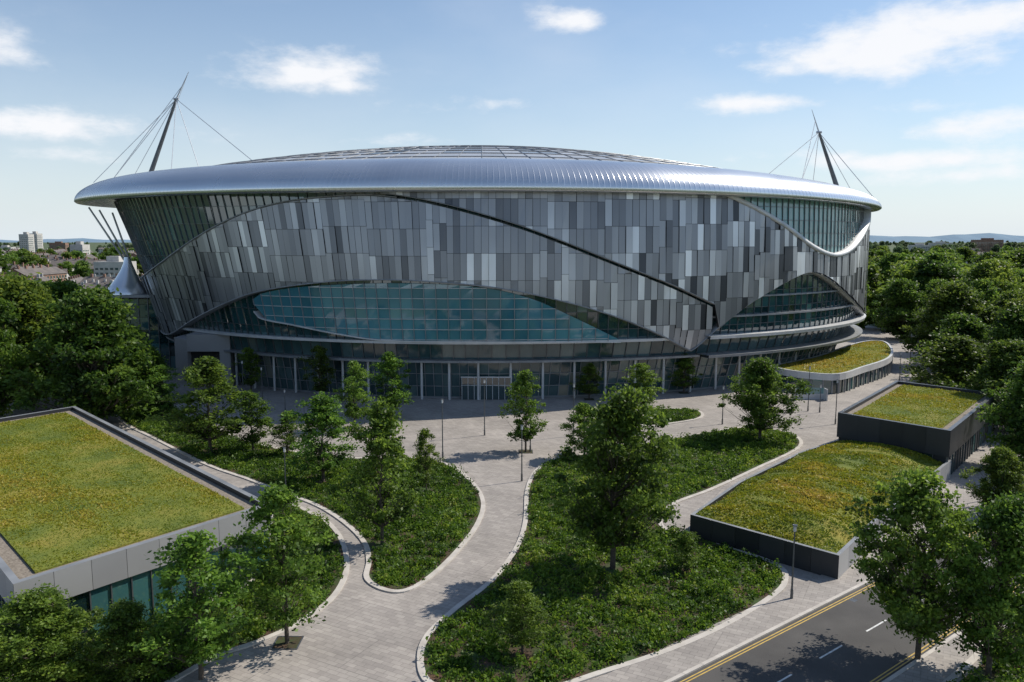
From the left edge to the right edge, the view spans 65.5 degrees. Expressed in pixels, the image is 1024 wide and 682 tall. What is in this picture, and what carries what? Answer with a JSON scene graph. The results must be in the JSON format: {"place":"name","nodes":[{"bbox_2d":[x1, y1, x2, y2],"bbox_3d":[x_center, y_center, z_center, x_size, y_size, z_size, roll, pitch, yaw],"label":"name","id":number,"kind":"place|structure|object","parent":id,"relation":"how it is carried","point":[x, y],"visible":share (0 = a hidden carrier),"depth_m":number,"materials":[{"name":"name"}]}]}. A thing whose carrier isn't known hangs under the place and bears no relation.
{"place":"outdoors","nodes":[
{"label":"outdoors","id":0,"kind":"place"},
{"bbox_2d":[0,245,15,248],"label":"tower block","id":1,"kind":"structure","parent":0,"point":[3,246],"depth_m":1486.21,"materials":[{"name":"white concrete"}]},
{"bbox_2d":[33,273,52,282],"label":"brick house","id":2,"kind":"structure","parent":0,"point":[43,278],"depth_m":407.70,"materials":[{"name":"tile"}]},
{"bbox_2d":[43,253,61,256],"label":"brick house","id":3,"kind":"structure","parent":0,"point":[51,255],"depth_m":814.33,"materials":[{"name":"tile"}]},
{"bbox_2d":[49,241,68,249],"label":"tower block","id":4,"kind":"structure","parent":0,"point":[65,246],"depth_m":1978.22,"materials":[{"name":"brick"}]},
{"bbox_2d":[78,282,97,288],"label":"brick house","id":5,"kind":"structure","parent":0,"point":[89,285],"depth_m":337.05,"materials":[{"name":"tile"}]},
{"bbox_2d":[73,280,105,284],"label":"brick house","id":6,"kind":"structure","parent":0,"point":[85,282],"depth_m":353.55,"materials":[{"name":"tile"}]},
{"bbox_2d":[84,253,97,259],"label":"brick house","id":7,"kind":"structure","parent":0,"point":[90,256],"depth_m":769.99,"materials":[{"name":"tile"}]},
{"bbox_2d":[0,320,1019,681],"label":"plaza pavement","id":8,"kind":"structure","parent":0,"point":[364,632],"depth_m":96.55,"materials":[{"name":"grey concrete"}]},
{"bbox_2d":[0,296,56,417],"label":"broadleaf tree","id":9,"kind":"object","parent":8,"relation":"on","point":[9,353],"visible":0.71,"depth_m":129.88,"materials":[{"name":"green plant"}]},
{"bbox_2d":[0,270,95,406],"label":"broadleaf tree","id":10,"kind":"object","parent":8,"relation":"on","point":[29,296],"visible":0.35,"depth_m":137.87,"materials":[{"name":"green plant"}]},
{"bbox_2d":[40,277,88,302],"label":"broadleaf tree","id":11,"kind":"object","parent":8,"relation":"on","point":[66,286],"visible":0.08,"depth_m":152.32,"materials":[{"name":"green plant"}]},
{"bbox_2d":[0,284,163,419],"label":"broadleaf tree","id":12,"kind":"object","parent":8,"relation":"on","point":[100,381],"visible":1,"depth_m":125.25,"materials":[{"name":"green plant"}]},
{"bbox_2d":[0,406,271,651],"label":"green roof pavilion","id":13,"kind":"structure","parent":8,"relation":"on","point":[94,510],"depth_m":70.84,"materials":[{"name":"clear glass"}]},
{"bbox_2d":[114,322,168,377],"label":"broadleaf tree","id":14,"kind":"object","parent":8,"relation":"on","point":[162,359],"visible":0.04,"depth_m":156.00,"materials":[{"name":"green plant"}]},
{"bbox_2d":[3,500,349,681],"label":"planting bed","id":15,"kind":"object","parent":8,"relation":"on","point":[261,629],"visible":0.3,"depth_m":64.98,"materials":[{"name":"green plant"}]},
{"bbox_2d":[0,604,49,675],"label":"broadleaf tree","id":16,"kind":"object","parent":15,"relation":"in","point":[9,627],"visible":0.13,"depth_m":53.01,"materials":[{"name":"green plant"}]},
{"bbox_2d":[0,580,105,681],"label":"broadleaf tree","id":17,"kind":"object","parent":15,"relation":"in","point":[47,629],"visible":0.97,"depth_m":51.15,"materials":[{"name":"green plant"}]},
{"bbox_2d":[66,597,177,681],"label":"broadleaf tree","id":18,"kind":"object","parent":15,"relation":"in","point":[122,620],"visible":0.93,"depth_m":52.59,"materials":[{"name":"green plant"}]},
{"bbox_2d":[127,526,264,679],"bbox_3d":[-21.224,17.930,54.718,7.903,10.803,9.566,1,7,4],"label":"broadleaf tree","id":19,"kind":"object","parent":8,"relation":"on","point":[199,646],"visible":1,"depth_m":53.44,"materials":[{"name":"green plant"}]},
{"bbox_2d":[231,347,263,390],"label":"broadleaf tree","id":20,"kind":"object","parent":8,"relation":"on","point":[247,361],"visible":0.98,"depth_m":156.50,"materials":[{"name":"green plant"}]},
{"bbox_2d":[214,481,334,643],"bbox_3d":[-17.232,16.551,58.773,9.086,12.568,8.530,-5,9,-35],"label":"broadleaf tree","id":21,"kind":"object","parent":8,"relation":"on","point":[273,497],"visible":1,"depth_m":57.95,"materials":[{"name":"green plant"}]},
{"bbox_2d":[283,447,285,484],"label":"street lamp","id":22,"kind":"object","parent":8,"relation":"on","point":[284,450],"visible":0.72,"depth_m":93.89,"materials":[{"name":"metal"}]},
{"bbox_2d":[116,394,484,592],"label":"planting bed","id":23,"kind":"object","parent":8,"relation":"on","point":[430,540],"visible":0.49,"depth_m":91.76,"materials":[{"name":"green plant"}]},
{"bbox_2d":[132,346,167,390],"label":"broadleaf tree","id":24,"kind":"object","parent":23,"relation":"in","point":[155,353],"visible":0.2,"depth_m":153.18,"materials":[{"name":"green plant"}]},
{"bbox_2d":[132,364,186,415],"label":"broadleaf tree","id":25,"kind":"object","parent":23,"relation":"on","point":[162,389],"visible":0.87,"depth_m":133.30,"materials":[{"name":"green plant"}]},
{"bbox_2d":[136,356,244,451],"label":"broadleaf tree","id":26,"kind":"object","parent":23,"relation":"in","point":[206,370],"visible":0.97,"depth_m":111.08,"materials":[{"name":"green plant"}]},
{"bbox_2d":[216,390,278,449],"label":"broadleaf tree","id":27,"kind":"object","parent":23,"relation":"in","point":[247,406],"visible":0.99,"depth_m":111.77,"materials":[{"name":"green plant"}]},
{"bbox_2d":[267,410,310,455],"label":"broadleaf tree","id":28,"kind":"object","parent":23,"relation":"in","point":[288,437],"visible":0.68,"depth_m":109.74,"materials":[{"name":"green plant"}]},
{"bbox_2d":[281,391,362,482],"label":"broadleaf tree","id":29,"kind":"object","parent":23,"relation":"in","point":[322,414],"visible":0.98,"depth_m":97.34,"materials":[{"name":"green plant"}]},
{"bbox_2d":[326,395,425,544],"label":"broadleaf tree","id":30,"kind":"object","parent":23,"relation":"in","point":[380,430],"visible":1,"depth_m":76.98,"materials":[{"name":"green plant"}]},
{"bbox_2d":[411,428,446,488],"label":"broadleaf tree","id":31,"kind":"object","parent":23,"relation":"in","point":[424,433],"visible":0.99,"depth_m":94.79,"materials":[{"name":"green plant"}]},
{"bbox_2d":[294,345,336,392],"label":"broadleaf tree","id":32,"kind":"object","parent":8,"relation":"on","point":[320,355],"visible":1,"depth_m":148.90,"materials":[{"name":"green plant"}]},
{"bbox_2d":[332,360,373,422],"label":"broadleaf tree","id":33,"kind":"object","parent":8,"relation":"on","point":[353,410],"visible":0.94,"depth_m":126.23,"materials":[{"name":"green plant"}]},
{"bbox_2d":[369,351,413,415],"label":"broadleaf tree","id":34,"kind":"object","parent":8,"relation":"on","point":[391,365],"visible":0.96,"depth_m":132.91,"materials":[{"name":"green plant"}]},
{"bbox_2d":[441,399,443,457],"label":"street lamp","id":35,"kind":"object","parent":8,"relation":"on","point":[442,428],"visible":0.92,"depth_m":109.29,"materials":[{"name":"metal"}]},
{"bbox_2d":[74,72,881,399],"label":"football stadium","id":36,"kind":"object","parent":8,"relation":"on","point":[450,272],"visible":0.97,"depth_m":150.12,"materials":[{"name":"metal"}]},
{"bbox_2d":[270,392,689,649],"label":"tree pits","id":37,"kind":"object","parent":8,"relation":"on","point":[280,644],"visible":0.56,"depth_m":59.80,"materials":[{"name":"soil"}]},
{"bbox_2d":[483,379,485,435],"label":"street lamp","id":38,"kind":"object","parent":8,"relation":"on","point":[484,405],"visible":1,"depth_m":122.00,"materials":[{"name":"metal"}]},
{"bbox_2d":[520,425,523,480],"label":"street lamp","id":39,"kind":"object","parent":8,"relation":"on","point":[521,452],"visible":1,"depth_m":99.00,"materials":[{"name":"metal"}]},
{"bbox_2d":[497,369,548,451],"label":"broadleaf tree","id":40,"kind":"object","parent":8,"relation":"on","point":[521,404],"visible":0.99,"depth_m":111.60,"materials":[{"name":"green plant"}]},
{"bbox_2d":[529,405,530,451],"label":"street lamp","id":41,"kind":"object","parent":8,"relation":"on","point":[530,439],"visible":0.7,"depth_m":113.04,"materials":[{"name":"metal"}]},
{"bbox_2d":[573,383,574,434],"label":"street lamp","id":42,"kind":"object","parent":8,"relation":"on","point":[573,400],"visible":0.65,"depth_m":121.47,"materials":[{"name":"metal"}]},
{"bbox_2d":[569,363,603,398],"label":"broadleaf tree","id":43,"kind":"object","parent":8,"relation":"on","point":[589,388],"visible":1,"depth_m":149.33,"materials":[{"name":"green plant"}]},
{"bbox_2d":[417,424,802,681],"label":"planting bed","id":44,"kind":"object","parent":8,"relation":"on","point":[637,605],"visible":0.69,"depth_m":68.01,"materials":[{"name":"green plant"}]},
{"bbox_2d":[481,578,553,653],"bbox_3d":[0.569,20.024,57.510,5.117,5.762,5.451,3,8,24],"label":"broadleaf tree","id":45,"kind":"object","parent":44,"relation":"in","point":[525,600],"visible":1,"depth_m":56.90,"materials":[{"name":"green plant"}]},
{"bbox_2d":[558,399,616,452],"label":"broadleaf tree","id":46,"kind":"object","parent":44,"relation":"in","point":[581,409],"visible":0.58,"depth_m":109.14,"materials":[{"name":"green plant"}]},
{"bbox_2d":[545,383,688,568],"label":"broadleaf tree","id":47,"kind":"object","parent":44,"relation":"in","point":[620,419],"visible":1,"depth_m":69.74,"materials":[{"name":"green plant"}]},
{"bbox_2d":[666,529,706,570],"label":"broadleaf tree","id":48,"kind":"object","parent":44,"relation":"in","point":[686,542],"visible":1,"depth_m":71.72,"materials":[{"name":"green plant"}]},
{"bbox_2d":[716,357,818,438],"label":"broadleaf tree","id":49,"kind":"object","parent":44,"relation":"in","point":[761,376],"visible":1,"depth_m":117.09,"materials":[{"name":"green plant"}]},
{"bbox_2d":[622,363,667,406],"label":"broadleaf tree","id":50,"kind":"object","parent":8,"relation":"on","point":[643,375],"visible":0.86,"depth_m":137.27,"materials":[{"name":"green plant"}]},
{"bbox_2d":[642,404,703,426],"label":"planting bed","id":51,"kind":"object","parent":8,"relation":"on","point":[681,415],"visible":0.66,"depth_m":134.79,"materials":[{"name":"plant"}]},
{"bbox_2d":[667,353,702,392],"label":"broadleaf tree","id":52,"kind":"object","parent":8,"relation":"on","point":[686,363],"visible":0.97,"depth_m":155.38,"materials":[{"name":"green plant"}]},
{"bbox_2d":[790,524,797,598],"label":"street lamp","id":53,"kind":"object","parent":8,"relation":"on","point":[794,530],"visible":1,"depth_m":66.44,"materials":[{"name":"metal"}]},
{"bbox_2d":[807,366,810,410],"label":"street lamp","id":54,"kind":"object","parent":8,"relation":"on","point":[808,393],"visible":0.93,"depth_m":139.44,"materials":[{"name":"metal"}]},
{"bbox_2d":[792,388,827,400],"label":"ramp balustrade","id":55,"kind":"object","parent":8,"relation":"on","point":[824,394],"visible":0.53,"depth_m":150.03,"materials":[{"name":"clear glass"}]},
{"bbox_2d":[819,385,821,412],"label":"street lamp","id":56,"kind":"object","parent":8,"relation":"on","point":[820,398],"visible":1,"depth_m":138.42,"materials":[{"name":"metal"}]},
{"bbox_2d":[690,439,950,578],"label":"raised grass planter","id":57,"kind":"object","parent":8,"relation":"on","point":[808,491],"visible":0.77,"depth_m":81.64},
{"bbox_2d":[774,340,892,393],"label":"terrace pavilion","id":58,"kind":"structure","parent":8,"relation":"on","point":[853,366],"depth_m":166.69,"materials":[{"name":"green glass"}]},
{"bbox_2d":[834,379,838,423],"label":"street lamp","id":59,"kind":"object","parent":8,"relation":"on","point":[836,401],"visible":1,"depth_m":129.50,"materials":[{"name":"metal"}]},
{"bbox_2d":[869,277,929,339],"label":"broadleaf tree","id":60,"kind":"object","parent":8,"relation":"on","point":[902,298],"visible":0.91,"depth_m":236.86,"materials":[{"name":"green plant"}]},
{"bbox_2d":[837,381,997,474],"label":"walls and parapet","id":61,"kind":"structure","parent":8,"relation":"on","point":[959,440],"depth_m":105.83,"materials":[{"name":"grey concrete"}]},
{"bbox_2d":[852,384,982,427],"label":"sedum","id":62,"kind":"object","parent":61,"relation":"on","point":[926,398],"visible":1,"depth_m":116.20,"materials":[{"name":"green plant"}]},
{"bbox_2d":[855,385,983,427],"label":"green roof","id":63,"kind":"structure","parent":61,"relation":"on","point":[915,412],"depth_m":112.55,"materials":[{"name":"green plant"}]},
{"bbox_2d":[843,464,998,658],"bbox_3d":[29.096,15.825,57.202,10.934,14.360,10.544,-5,9,-32],"label":"broadleaf tree","id":64,"kind":"object","parent":8,"relation":"on","point":[910,495],"visible":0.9,"depth_m":55.57,"materials":[{"name":"green plant"}]},
{"bbox_2d":[895,281,996,360],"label":"broadleaf tree","id":65,"kind":"object","parent":8,"relation":"on","point":[956,297],"visible":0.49,"depth_m":186.44,"materials":[{"name":"green plant"}]},
{"bbox_2d":[899,334,998,390],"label":"broadleaf tree","id":66,"kind":"object","parent":8,"relation":"on","point":[952,358],"visible":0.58,"depth_m":140.25,"materials":[{"name":"green plant"}]},
{"bbox_2d":[912,311,998,374],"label":"broadleaf tree","id":67,"kind":"object","parent":8,"relation":"on","point":[969,325],"visible":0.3,"depth_m":166.42,"materials":[{"name":"green plant"}]},
{"bbox_2d":[939,337,1023,430],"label":"broadleaf tree","id":68,"kind":"object","parent":8,"relation":"on","point":[992,371],"visible":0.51,"depth_m":123.16,"materials":[{"name":"green plant"}]},
{"bbox_2d":[942,628,1023,681],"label":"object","id":69,"kind":"object","parent":8,"relation":"on","point":[1001,672],"visible":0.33,"depth_m":54.98,"materials":[{"name":"concrete"}]},
{"bbox_2d":[917,490,1023,678],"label":"broadleaf tree","id":70,"kind":"object","parent":69,"relation":"in","point":[1004,517],"visible":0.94,"depth_m":52.69,"materials":[{"name":"green plant"}]},
{"bbox_2d":[959,445,1023,506],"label":"broadleaf tree","id":71,"kind":"object","parent":8,"relation":"on","point":[1004,469],"visible":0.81,"depth_m":86.01,"materials":[{"name":"green plant"}]},
{"bbox_2d":[976,293,1012,332],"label":"broadleaf tree","id":72,"kind":"object","parent":8,"relation":"on","point":[991,311],"visible":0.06,"depth_m":182.18,"materials":[{"name":"green plant"}]},
{"bbox_2d":[971,356,1023,461],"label":"broadleaf tree","id":73,"kind":"object","parent":8,"relation":"on","point":[1012,441],"visible":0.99,"depth_m":104.80,"materials":[{"name":"green plant"}]},
{"bbox_2d":[984,304,1023,388],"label":"broadleaf tree","id":74,"kind":"object","parent":8,"relation":"on","point":[1012,328],"visible":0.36,"depth_m":148.60,"materials":[{"name":"green plant"}]},
{"bbox_2d":[2,242,1017,335],"bbox_3d":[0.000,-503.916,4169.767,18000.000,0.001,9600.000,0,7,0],"label":"ground","id":75,"kind":"structure","parent":0,"point":[93,245],"depth_m":4331.81,"materials":[{"name":"green plant"}]},
{"bbox_2d":[19,232,34,251],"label":"tower block","id":76,"kind":"structure","parent":75,"relation":"on","point":[26,240],"depth_m":1283.06,"materials":[{"name":"white concrete"}]},
{"bbox_2d":[10,264,45,270],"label":"brick house","id":77,"kind":"structure","parent":75,"relation":"on","point":[37,266],"depth_m":515.57,"materials":[{"name":"tile"}]},
{"bbox_2d":[8,263,57,269],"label":"brick house","id":78,"kind":"structure","parent":75,"relation":"on","point":[13,265],"depth_m":549.96,"materials":[{"name":"tile"}]},
{"bbox_2d":[29,231,42,251],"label":"tower block","id":79,"kind":"structure","parent":75,"relation":"on","point":[38,239],"depth_m":1324.92,"materials":[{"name":"white concrete"}]},
{"bbox_2d":[13,264,66,281],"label":"brick house","id":80,"kind":"structure","parent":75,"relation":"on","point":[52,273],"depth_m":436.70,"materials":[{"name":"tile"}]},
{"bbox_2d":[19,255,61,259],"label":"brick house","id":81,"kind":"structure","parent":75,"relation":"on","point":[48,257],"depth_m":703.62,"materials":[{"name":"tile"}]},
{"bbox_2d":[49,257,96,260],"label":"brick house","id":82,"kind":"structure","parent":75,"relation":"on","point":[70,259],"depth_m":659.15,"materials":[{"name":"tile"}]},
{"bbox_2d":[68,275,82,282],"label":"brick house","id":83,"kind":"structure","parent":75,"relation":"on","point":[78,278],"depth_m":375.34,"materials":[{"name":"tile"}]},
{"bbox_2d":[50,258,105,269],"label":"brick house","id":84,"kind":"structure","parent":75,"relation":"on","point":[55,262],"depth_m":623.21,"materials":[{"name":"tile"}]},
{"bbox_2d":[70,241,89,254],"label":"tower block","id":85,"kind":"structure","parent":75,"relation":"on","point":[81,246],"depth_m":889.89,"materials":[{"name":"white concrete"}]},
{"bbox_2d":[87,279,107,283],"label":"brick house","id":86,"kind":"structure","parent":75,"relation":"on","point":[105,280],"depth_m":367.00,"materials":[{"name":"tile"}]},
{"bbox_2d":[80,274,143,283],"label":"brick house","id":87,"kind":"structure","parent":75,"relation":"on","point":[91,277],"depth_m":369.82,"materials":[{"name":"tile"}]},
{"bbox_2d":[93,256,136,276],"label":"tower block","id":88,"kind":"structure","parent":75,"relation":"on","point":[111,265],"depth_m":510.44,"materials":[{"name":"white concrete"}]},
{"bbox_2d":[0,240,1023,335],"bbox_3d":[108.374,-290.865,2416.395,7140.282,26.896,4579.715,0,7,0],"label":"distant trees","id":89,"kind":"object","parent":75,"relation":"on","point":[960,252],"visible":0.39,"depth_m":472.62,"materials":[{"name":"green plant"}]},
{"bbox_2d":[871,252,901,281],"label":"broadleaf tree","id":90,"kind":"object","parent":75,"relation":"on","point":[883,262],"visible":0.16,"depth_m":351.15,"materials":[{"name":"green plant"}]},
{"bbox_2d":[899,251,970,296],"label":"broadleaf tree","id":91,"kind":"object","parent":75,"relation":"on","point":[935,261],"visible":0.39,"depth_m":270.43,"materials":[{"name":"green plant"}]},
{"bbox_2d":[951,256,1023,293],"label":"broadleaf tree","id":92,"kind":"object","parent":75,"relation":"on","point":[999,271],"visible":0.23,"depth_m":232.79,"materials":[{"name":"green plant"}]},
{"bbox_2d":[1000,246,1023,269],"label":"broadleaf tree","id":93,"kind":"object","parent":75,"relation":"on","point":[1017,255],"visible":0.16,"depth_m":320.11,"materials":[{"name":"green plant"}]},
{"bbox_2d":[0,233,1023,241],"bbox_3d":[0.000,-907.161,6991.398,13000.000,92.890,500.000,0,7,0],"label":"hills","id":94,"kind":"structure","parent":0,"point":[964,238],"depth_m":7057.69,"materials":[{"name":"green plant"}]},
{"bbox_2d":[0,0,1023,240],"label":"sky","id":95,"kind":"structure","parent":0,"point":[922,101],"materials":[{"name":"blue"}]},
{"bbox_2d":[590,483,1023,681],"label":"roadside pavement","id":96,"kind":"structure","parent":0,"point":[945,662],"depth_m":59.22,"materials":[{"name":"grey concrete"}]},
{"bbox_2d":[674,531,1022,681],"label":"road","id":97,"kind":"structure","parent":0,"point":[849,637],"depth_m":58.53,"materials":[{"name":"grey asphalt"}]},
{"bbox_2d":[664,549,1023,681],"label":"road kerb","id":98,"kind":"structure","parent":97,"relation":"on","point":[772,629],"depth_m":59.16,"materials":[{"name":"concrete"}]},
{"bbox_2d":[908,243,930,251],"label":"tower block","id":99,"kind":"structure","parent":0,"point":[921,246],"depth_m":1482.15,"materials":[{"name":"grey concrete"}]},
{"bbox_2d":[928,241,952,245],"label":"tower block","id":100,"kind":"structure","parent":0,"point":[937,242],"depth_m":1878.32,"materials":[{"name":"grey concrete"}]},
{"bbox_2d":[971,238,1003,251],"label":"tower block","id":101,"kind":"structure","parent":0,"point":[986,244],"depth_m":1679.76,"materials":[{"name":"brick"}]}
]}

